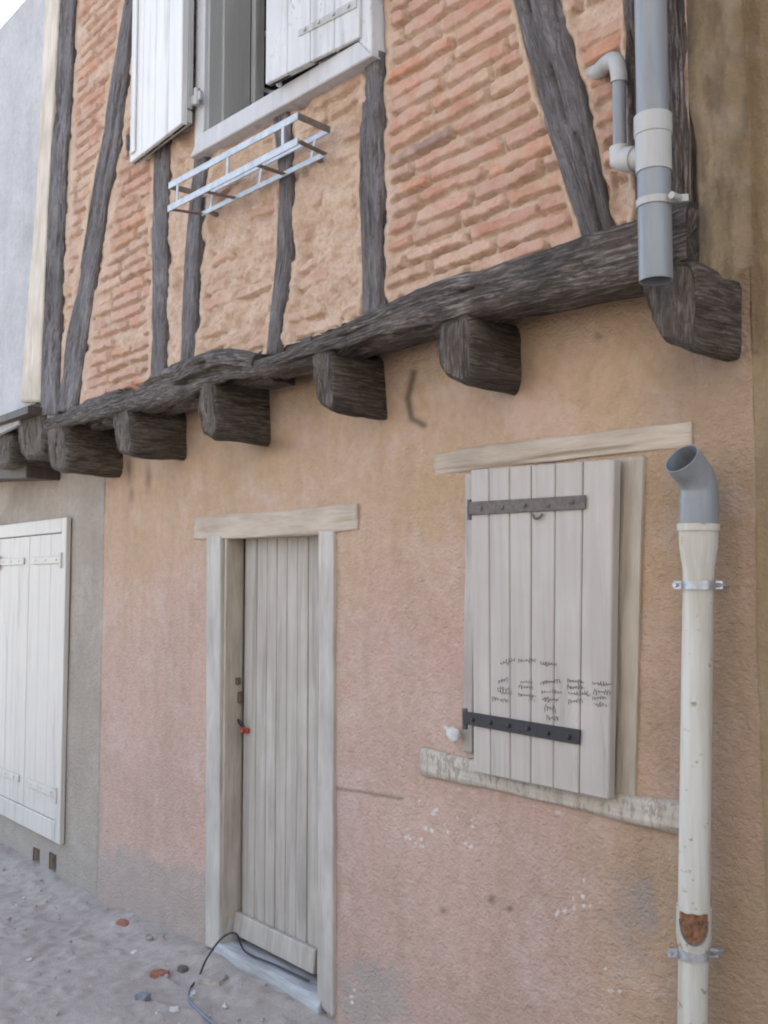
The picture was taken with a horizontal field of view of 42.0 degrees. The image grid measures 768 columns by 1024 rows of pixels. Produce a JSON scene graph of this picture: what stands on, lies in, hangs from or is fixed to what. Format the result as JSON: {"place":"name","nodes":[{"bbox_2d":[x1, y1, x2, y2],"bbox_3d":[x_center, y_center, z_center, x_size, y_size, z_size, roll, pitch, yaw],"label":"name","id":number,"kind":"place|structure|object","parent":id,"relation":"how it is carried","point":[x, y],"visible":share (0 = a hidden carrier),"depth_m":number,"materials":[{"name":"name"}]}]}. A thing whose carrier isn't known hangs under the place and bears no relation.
{"place":"outdoors","nodes":[
{"label":"outdoors","id":0,"kind":"place"},
{"bbox_2d":[0,0,24,27],"label":"sky","id":1,"kind":"structure","parent":0,"point":[7,7],"materials":[{"name":"white"}]},
{"bbox_2d":[0,842,339,1023],"bbox_3d":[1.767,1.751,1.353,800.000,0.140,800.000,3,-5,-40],"label":"street","id":2,"kind":"structure","parent":0,"point":[108,973],"depth_m":4.23,"materials":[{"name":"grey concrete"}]},
{"bbox_2d":[0,0,105,898],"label":"neighbour house","id":3,"kind":"structure","parent":2,"relation":"on","point":[52,520],"depth_m":5.77,"materials":[{"name":"beige paint"}]},
{"bbox_2d":[115,918,129,926],"bbox_3d":[-1.256,2.001,4.835,0.097,0.050,0.054,-3,-5,37],"label":"brick fragment","id":4,"kind":"object","parent":2,"relation":"on","point":[123,922],"visible":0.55,"depth_m":4.84,"materials":[{"name":"red brick"}]},
{"bbox_2d":[134,992,150,1000],"bbox_3d":[-0.947,1.909,3.926,0.064,0.040,0.045,-2,-4,27],"label":"stone","id":5,"kind":"object","parent":2,"relation":"on","point":[142,996],"visible":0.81,"depth_m":3.91,"materials":[{"name":"grey stone"}]},
{"bbox_2d":[149,969,169,977],"bbox_3d":[-0.935,1.926,4.163,0.083,0.036,0.044,0,-4,-3],"label":"brick fragment","id":6,"kind":"object","parent":2,"relation":"on","point":[155,973],"visible":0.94,"depth_m":4.15,"materials":[{"name":"red brick"}]},
{"bbox_2d":[169,1006,179,1012],"bbox_3d":[-0.802,1.905,3.822,0.040,0.023,0.030,1,-4,-20],"label":"plaster chip","id":7,"kind":"object","parent":2,"relation":"on","point":[174,1009],"visible":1,"depth_m":3.82,"materials":[{"name":"white paint"}]},
{"bbox_2d":[176,964,187,972],"bbox_3d":[-0.844,1.928,4.205,0.046,0.039,0.055,3,-5,-40],"label":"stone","id":8,"kind":"object","parent":2,"relation":"on","point":[182,968],"visible":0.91,"depth_m":4.19,"materials":[{"name":"grey stone"}]},
{"bbox_2d":[189,990,197,996],"bbox_3d":[-0.760,1.916,3.970,0.028,0.023,0.037,-2,-5,29],"label":"plaster chip","id":9,"kind":"object","parent":2,"relation":"on","point":[193,993],"visible":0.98,"depth_m":3.96,"materials":[{"name":"white paint"}]},
{"bbox_2d":[197,970,227,985],"bbox_3d":[-0.698,1.913,4.068,0.118,0.066,0.079,-1,-4,19],"label":"stone","id":10,"kind":"object","parent":2,"relation":"on","point":[212,978],"visible":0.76,"depth_m":4.05,"materials":[{"name":"stone"}]},
{"bbox_2d":[187,932,309,1023],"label":"cable","id":11,"kind":"object","parent":2,"relation":"on","point":[201,970],"visible":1,"depth_m":4.05,"materials":[{"name":"black rubber"}]},
{"bbox_2d":[40,0,767,1023],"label":"timber framed house","id":12,"kind":"structure","parent":2,"relation":"on","point":[398,406],"depth_m":3.39,"materials":[{"name":"paint"}]},
{"bbox_2d":[167,112,330,216],"bbox_3d":[-0.525,-1.310,3.857,0.192,0.136,0.915,4,-5,-42],"label":"planter rack","id":13,"kind":"object","parent":12,"relation":"attached to","point":[261,163],"visible":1,"depth_m":3.77,"materials":[{"name":"grey metal"}]},
{"bbox_2d":[233,536,318,973],"bbox_3d":[-0.442,0.944,4.207,0.077,1.784,0.600,3,-5,-40],"label":"door","id":14,"kind":"structure","parent":12,"relation":"in","point":[280,728],"depth_m":4.18,"materials":[{"name":"grey paint"}]},
{"bbox_2d":[190,0,384,159],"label":"window frame","id":15,"kind":"structure","parent":12,"relation":"in","point":[347,64],"depth_m":3.78,"materials":[{"name":"white paint"}]},
{"bbox_2d":[443,726,461,742],"bbox_3d":[0.219,0.721,3.239,0.034,0.053,0.077,3,-5,-40],"label":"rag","id":16,"kind":"object","parent":12,"relation":"attached to","point":[453,734],"visible":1,"depth_m":3.22,"materials":[{"name":"white fabric"}]},
{"bbox_2d":[586,0,688,285],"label":"downpipe","id":17,"kind":"object","parent":12,"relation":"attached to","point":[646,159],"visible":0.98,"depth_m":2.43,"materials":[{"name":"grey plastic"}]},
{"bbox_2d":[665,445,730,1023],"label":"downpipe","id":18,"kind":"object","parent":12,"relation":"attached to","point":[689,470],"visible":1,"depth_m":2.48,"materials":[{"name":"metal"}]},
{"bbox_2d":[742,0,767,968],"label":"neighbour house","id":19,"kind":"structure","parent":2,"relation":"on","point":[755,19],"depth_m":2.50,"materials":[{"name":"paint"}]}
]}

